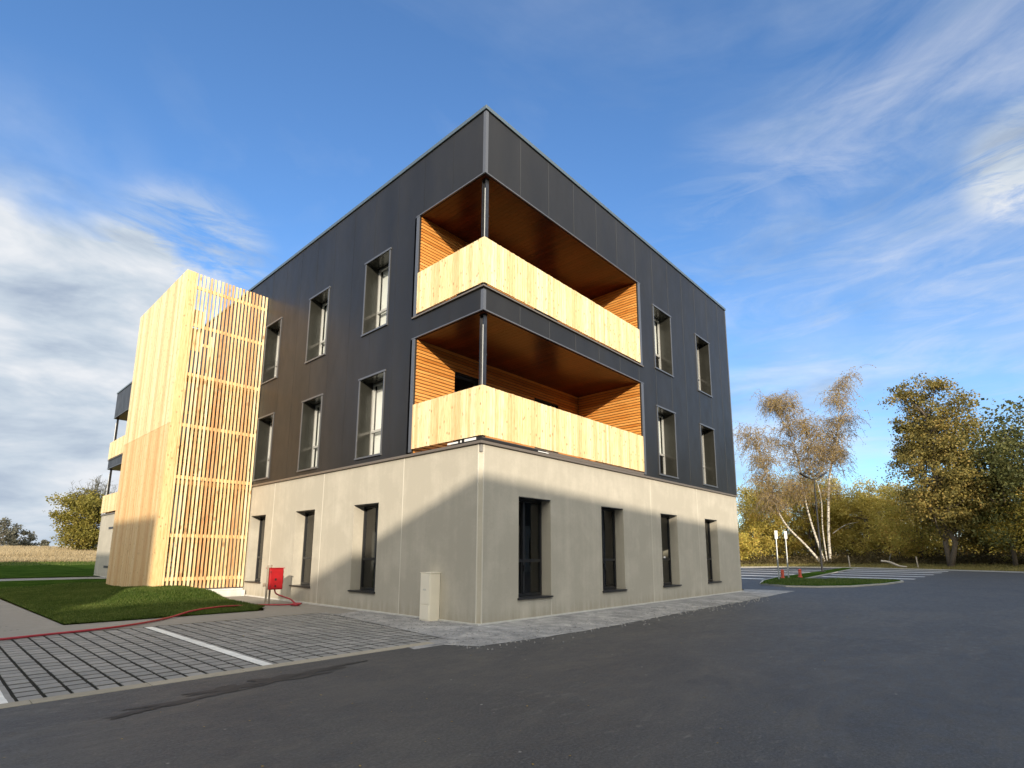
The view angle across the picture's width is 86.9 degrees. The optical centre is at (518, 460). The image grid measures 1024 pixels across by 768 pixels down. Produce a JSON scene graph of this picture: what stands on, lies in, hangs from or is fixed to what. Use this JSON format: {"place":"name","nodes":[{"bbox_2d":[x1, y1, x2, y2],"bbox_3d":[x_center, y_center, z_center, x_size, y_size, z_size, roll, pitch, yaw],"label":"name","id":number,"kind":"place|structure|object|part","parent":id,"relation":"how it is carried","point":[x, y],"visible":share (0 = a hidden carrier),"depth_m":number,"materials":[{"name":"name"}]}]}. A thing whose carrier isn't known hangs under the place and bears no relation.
{"place":"outdoors","nodes":[
{"label":"outdoors","id":0,"kind":"place"},
{"bbox_2d":[0,564,264,623],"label":"lawn","id":1,"kind":"structure","parent":0,"point":[31,571],"depth_m":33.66,"materials":[{"name":"green plant"}]},
{"bbox_2d":[0,577,356,637],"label":"footpath","id":2,"kind":"structure","parent":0,"point":[16,620],"depth_m":12.39,"materials":[{"name":"grey concrete"}]},
{"bbox_2d":[0,590,301,640],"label":"garden hose","id":3,"kind":"object","parent":2,"relation":"on","point":[95,629],"visible":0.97,"depth_m":10.83,"materials":[{"name":"red rubber"}]},
{"bbox_2d":[263,565,283,603],"bbox_3d":[-7.128,3.602,15.707,0.355,1.140,0.485,-9,-13,41],"label":"electrical box","id":4,"kind":"object","parent":2,"relation":"on","point":[274,578],"visible":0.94,"depth_m":15.60,"materials":[{"name":"red paint"}]},
{"bbox_2d":[270,569,282,588],"bbox_3d":[-7.000,3.419,15.645,0.016,0.540,0.360,-9,-13,41],"label":"door","id":5,"kind":"structure","parent":4,"relation":"in","point":[278,574],"depth_m":15.64,"materials":[{"name":"red paint"}]},
{"bbox_2d":[0,612,441,703],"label":"parking paving","id":6,"kind":"structure","parent":0,"point":[16,652],"depth_m":8.34,"materials":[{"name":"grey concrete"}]},
{"bbox_2d":[0,555,1019,633],"bbox_3d":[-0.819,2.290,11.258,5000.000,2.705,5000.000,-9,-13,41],"label":"ground","id":7,"kind":"structure","parent":0,"point":[260,609],"depth_m":13.98,"materials":[{"name":"green plant"}]},
{"bbox_2d":[0,517,25,545],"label":"distant tree","id":8,"kind":"object","parent":7,"relation":"on","point":[4,524],"visible":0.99,"depth_m":231.92,"materials":[{"name":"grey plant"}]},
{"bbox_2d":[0,527,34,545],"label":"distant tree","id":9,"kind":"object","parent":7,"relation":"on","point":[23,533],"visible":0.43,"depth_m":239.78,"materials":[{"name":"grey plant"}]},
{"bbox_2d":[18,534,39,546],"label":"distant tree","id":10,"kind":"object","parent":7,"relation":"on","point":[28,543],"visible":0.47,"depth_m":250.39,"materials":[{"name":"grey plant"}]},
{"bbox_2d":[37,539,49,546],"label":"distant tree","id":11,"kind":"object","parent":7,"relation":"on","point":[45,542],"visible":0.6,"depth_m":268.97,"materials":[{"name":"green plant"}]},
{"bbox_2d":[0,560,94,565],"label":"field edge grass","id":12,"kind":"structure","parent":7,"relation":"on","point":[13,563],"depth_m":67.19,"materials":[{"name":"green plant"}]},
{"bbox_2d":[0,545,96,562],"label":"dry field grass","id":13,"kind":"structure","parent":7,"relation":"on","point":[19,553],"depth_m":80.99,"materials":[{"name":"beige plant"}]},
{"bbox_2d":[45,475,116,550],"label":"rounded tree","id":14,"kind":"object","parent":7,"relation":"on","point":[82,531],"visible":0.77,"depth_m":96.69,"materials":[{"name":"green plant"}]},
{"bbox_2d":[106,269,267,596],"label":"stair tower","id":15,"kind":"structure","parent":7,"relation":"on","point":[170,337],"depth_m":19.07,"materials":[{"name":"wood"}]},
{"bbox_2d":[0,642,432,708],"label":"kerb","id":16,"kind":"structure","parent":7,"relation":"on","point":[66,696],"depth_m":6.32,"materials":[{"name":"grey concrete"}]},
{"bbox_2d":[92,104,742,625],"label":"office building","id":17,"kind":"structure","parent":7,"relation":"on","point":[494,386],"depth_m":15.54,"materials":[{"name":"metal"}]},
{"bbox_2d":[186,368,201,420],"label":"window","id":18,"kind":"structure","parent":17,"relation":"in","point":[200,368],"depth_m":25.93,"materials":[{"name":"grey glass"}]},
{"bbox_2d":[244,515,265,582],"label":"window","id":19,"kind":"structure","parent":17,"relation":"in","point":[261,516],"depth_m":19.34,"materials":[{"name":"grey"}]},
{"bbox_2d":[252,412,274,481],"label":"window","id":20,"kind":"structure","parent":17,"relation":"in","point":[261,466],"depth_m":19.93,"materials":[{"name":"grey"}]},
{"bbox_2d":[261,317,281,384],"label":"window","id":21,"kind":"structure","parent":17,"relation":"in","point":[273,330],"depth_m":20.55,"materials":[{"name":"grey"}]},
{"bbox_2d":[289,509,314,587],"bbox_3d":[-6.496,2.692,16.662,1.280,2.313,0.415,-9,-13,41],"label":"window","id":22,"kind":"structure","parent":17,"relation":"in","point":[307,585],"depth_m":17.05,"materials":[{"name":"grey"}]},
{"bbox_2d":[296,393,322,471],"bbox_3d":[-6.435,-0.835,17.326,1.370,2.360,0.600,-9,-13,41],"label":"window","id":23,"kind":"structure","parent":17,"relation":"in","point":[307,447],"depth_m":17.67,"materials":[{"name":"grey"}]},
{"bbox_2d":[304,286,329,363],"bbox_3d":[-6.422,-4.402,17.943,1.370,2.320,0.600,-9,-13,41],"label":"window","id":24,"kind":"structure","parent":17,"relation":"in","point":[316,306],"depth_m":18.29,"materials":[{"name":"grey"}]},
{"bbox_2d":[348,503,378,593],"bbox_3d":[-3.975,2.312,14.413,1.240,2.313,0.415,-9,-13,41],"label":"window","id":25,"kind":"structure","parent":17,"relation":"in","point":[372,505],"depth_m":14.70,"materials":[{"name":"grey"}]},
{"bbox_2d":[354,369,385,459],"bbox_3d":[-3.914,-1.215,15.077,1.330,2.360,0.600,-9,-13,41],"label":"window","id":26,"kind":"structure","parent":17,"relation":"in","point":[366,393],"depth_m":15.43,"materials":[{"name":"grey"}]},
{"bbox_2d":[361,247,391,336],"bbox_3d":[-3.902,-4.782,15.693,1.330,2.320,0.600,-9,-13,41],"label":"window","id":27,"kind":"structure","parent":17,"relation":"in","point":[372,285],"depth_m":16.04,"materials":[{"name":"grey"}]},
{"bbox_2d":[455,374,476,437],"bbox_3d":[-1.527,-1.140,14.958,0.060,2.430,0.906,-9,-13,41],"label":"balcony door","id":28,"kind":"structure","parent":17,"relation":"in","point":[456,376],"depth_m":15.19,"materials":[{"name":"black"}]},
{"bbox_2d":[517,496,552,599],"bbox_3d":[0.283,2.054,12.801,0.395,2.323,1.230,-9,-13,41],"label":"window","id":29,"kind":"structure","parent":17,"relation":"in","point":[535,595],"depth_m":12.94,"materials":[{"name":"grey"}]},
{"bbox_2d":[535,400,556,452],"bbox_3d":[0.832,-0.689,17.525,0.060,2.430,1.236,-9,-13,41],"label":"balcony door","id":30,"kind":"structure","parent":17,"relation":"in","point":[535,400],"depth_m":17.72,"materials":[{"name":"black"}]},
{"bbox_2d":[601,506,626,592],"bbox_3d":[2.558,2.490,15.276,0.395,2.323,1.210,-9,-13,41],"label":"window","id":31,"kind":"structure","parent":17,"relation":"in","point":[608,589],"depth_m":15.47,"materials":[{"name":"grey"}]},
{"bbox_2d":[652,304,673,377],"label":"window","id":32,"kind":"structure","parent":17,"relation":"in","point":[663,321],"depth_m":19.51,"materials":[{"name":"grey"}]},
{"bbox_2d":[656,405,678,478],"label":"window","id":33,"kind":"structure","parent":17,"relation":"in","point":[670,468],"depth_m":18.89,"materials":[{"name":"grey"}]},
{"bbox_2d":[661,514,681,586],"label":"window","id":34,"kind":"structure","parent":17,"relation":"in","point":[669,584],"depth_m":18.17,"materials":[{"name":"grey"}]},
{"bbox_2d":[695,333,712,397],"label":"window","id":35,"kind":"structure","parent":17,"relation":"in","point":[702,346],"depth_m":21.96,"materials":[{"name":"grey"}]},
{"bbox_2d":[699,423,717,487],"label":"window","id":36,"kind":"structure","parent":17,"relation":"in","point":[709,468],"depth_m":21.34,"materials":[{"name":"grey"}]},
{"bbox_2d":[705,519,721,582],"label":"window","id":37,"kind":"structure","parent":17,"relation":"in","point":[706,520],"depth_m":20.67,"materials":[{"name":"grey"}]},
{"bbox_2d":[736,491,781,560],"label":"belt tree","id":38,"kind":"object","parent":7,"relation":"on","point":[745,545],"visible":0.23,"depth_m":83.45,"materials":[{"name":"yellow plant"}]},
{"bbox_2d":[737,484,797,557],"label":"belt tree","id":39,"kind":"object","parent":7,"relation":"on","point":[778,525],"visible":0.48,"depth_m":87.22,"materials":[{"name":"yellow plant"}]},
{"bbox_2d":[747,471,817,554],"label":"belt tree","id":40,"kind":"object","parent":7,"relation":"on","point":[788,515],"visible":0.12,"depth_m":91.72,"materials":[{"name":"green plant"}]},
{"bbox_2d":[733,364,875,563],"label":"birch tree","id":41,"kind":"object","parent":7,"relation":"on","point":[817,450],"visible":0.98,"depth_m":78.43,"materials":[{"name":"brown plant"}]},
{"bbox_2d":[774,472,866,555],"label":"belt tree","id":42,"kind":"object","parent":7,"relation":"on","point":[800,521],"visible":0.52,"depth_m":86.47,"materials":[{"name":"green plant"}]},
{"bbox_2d":[800,475,884,553],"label":"belt tree","id":43,"kind":"object","parent":7,"relation":"on","point":[833,498],"visible":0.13,"depth_m":88.06,"materials":[{"name":"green plant"}]},
{"bbox_2d":[820,479,924,556],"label":"belt tree","id":44,"kind":"object","parent":7,"relation":"on","point":[868,505],"visible":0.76,"depth_m":81.97,"materials":[{"name":"green plant"}]},
{"bbox_2d":[740,540,1023,564],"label":"undergrowth","id":45,"kind":"object","parent":7,"relation":"on","point":[967,557],"visible":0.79,"depth_m":72.96,"materials":[{"name":"green plant"}]},
{"bbox_2d":[741,566,1023,572],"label":"car park kerb","id":46,"kind":"object","parent":7,"relation":"on","point":[896,568],"visible":0.31,"depth_m":58.26,"materials":[{"name":"grey concrete"}]},
{"bbox_2d":[748,534,1022,556],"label":"thicket","id":47,"kind":"object","parent":7,"relation":"on","point":[950,544],"visible":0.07,"depth_m":87.47,"materials":[{"name":"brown plant"}]},
{"bbox_2d":[856,483,920,551],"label":"belt tree","id":48,"kind":"object","parent":7,"relation":"on","point":[867,492],"visible":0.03,"depth_m":84.56,"materials":[{"name":"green plant"}]},
{"bbox_2d":[881,554,906,567],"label":"fallen branch","id":49,"kind":"object","parent":7,"relation":"on","point":[892,563],"visible":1,"depth_m":56.76,"materials":[{"name":"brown wood"}]},
{"bbox_2d":[860,478,960,559],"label":"belt tree","id":50,"kind":"object","parent":7,"relation":"on","point":[918,542],"visible":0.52,"depth_m":73.08,"materials":[{"name":"green plant"}]},
{"bbox_2d":[875,371,1011,566],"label":"tall tree","id":51,"kind":"object","parent":7,"relation":"on","point":[928,432],"visible":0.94,"depth_m":63.68,"materials":[{"name":"green plant"}]},
{"bbox_2d":[897,397,1023,565],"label":"green tree","id":52,"kind":"object","parent":7,"relation":"on","point":[998,461],"visible":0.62,"depth_m":60.76,"materials":[{"name":"green plant"}]},
{"bbox_2d":[914,484,1023,561],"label":"belt tree","id":53,"kind":"object","parent":7,"relation":"on","point":[974,542],"visible":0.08,"depth_m":66.16,"materials":[{"name":"green plant"}]},
{"bbox_2d":[958,394,1023,531],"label":"green tree","id":54,"kind":"object","parent":7,"relation":"on","point":[1009,418],"visible":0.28,"depth_m":64.44,"materials":[{"name":"green plant"}]},
{"bbox_2d":[968,485,1023,561],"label":"belt tree","id":55,"kind":"object","parent":7,"relation":"on","point":[1009,523],"visible":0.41,"depth_m":61.38,"materials":[{"name":"green plant"}]},
{"bbox_2d":[0,567,1023,767],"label":"road","id":56,"kind":"structure","parent":0,"point":[926,670],"depth_m":5.41,"materials":[{"name":"grey asphalt"}]},
{"bbox_2d":[102,660,367,718],"bbox_3d":[-2.938,2.518,6.152,0.455,0.002,3.155,-6,-12,32],"label":"road stain","id":57,"kind":"object","parent":56,"relation":"on","point":[233,687],"visible":1,"depth_m":5.91,"materials":[{"name":"black asphalt"}]},
{"bbox_2d":[335,589,791,648],"bbox_3d":[3.025,4.402,16.928,6.324,0.003,19.182,-9,-13,41],"label":"gravel strip","id":58,"kind":"object","parent":56,"relation":"on","point":[563,621],"visible":0.98,"depth_m":11.70,"materials":[{"name":"grey gravel"}]},
{"bbox_2d":[419,572,440,620],"bbox_3d":[-1.977,3.018,12.029,0.380,1.055,0.284,-9,-13,41],"label":"utility cabinet","id":59,"kind":"object","parent":58,"relation":"on","point":[429,595],"visible":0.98,"depth_m":11.91,"materials":[{"name":"beige metal"}]},
{"bbox_3d":[-2.071,2.841,11.961,0.310,0.640,0.012,-9,-13,41],"label":"door","id":60,"kind":"part","parent":59,"relation":"part of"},
{"bbox_2d":[315,596,768,649],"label":"loose stones","id":61,"kind":"object","parent":58,"relation":"on","point":[497,635],"visible":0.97,"depth_m":11.31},
{"bbox_2d":[799,472,827,571],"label":"street lamp","id":62,"kind":"object","parent":56,"relation":"on","point":[806,476],"visible":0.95,"depth_m":46.52,"materials":[{"name":"black metal"}]},
{"bbox_2d":[760,568,903,587],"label":"island kerb","id":63,"kind":"structure","parent":56,"relation":"on","point":[901,581],"depth_m":26.00,"materials":[{"name":"grey concrete"}]},
{"bbox_2d":[763,568,900,585],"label":"island grass","id":64,"kind":"structure","parent":63,"relation":"on","point":[809,574],"depth_m":31.29,"materials":[{"name":"green plant"}]},
{"bbox_2d":[774,531,779,578],"bbox_3d":[15.013,5.482,31.332,0.180,2.870,0.101,0,-10,0],"label":"parking sign","id":65,"kind":"object","parent":64,"relation":"on","point":[776,535],"visible":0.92,"depth_m":31.36,"materials":[{"name":"grey metal"}]},
{"bbox_2d":[784,531,788,577],"bbox_3d":[16.452,5.769,33.109,0.180,2.920,0.101,0,-10,0],"label":"parking sign","id":66,"kind":"object","parent":64,"relation":"on","point":[785,535],"visible":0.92,"depth_m":33.15,"materials":[{"name":"grey metal"}]},
{"bbox_2d":[760,576,895,584],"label":"island tufts","id":67,"kind":"object","parent":64,"relation":"on","point":[812,580],"visible":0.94,"depth_m":28.48,"materials":[{"name":"green plant"}]},
{"bbox_2d":[741,569,947,578],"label":"parking lines","id":68,"kind":"object","parent":56,"relation":"on","point":[852,577],"visible":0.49,"depth_m":41.57,"materials":[{"name":"paint"}]},
{"bbox_2d":[0,0,1023,554],"label":"sky","id":69,"kind":"structure","parent":0,"point":[843,178],"materials":[{"name":"blue"}]},
{"bbox_2d":[740,560,1023,571],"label":"verge grass","id":70,"kind":"structure","parent":0,"point":[993,567],"depth_m":64.86,"materials":[{"name":"green plant"}]}
]}

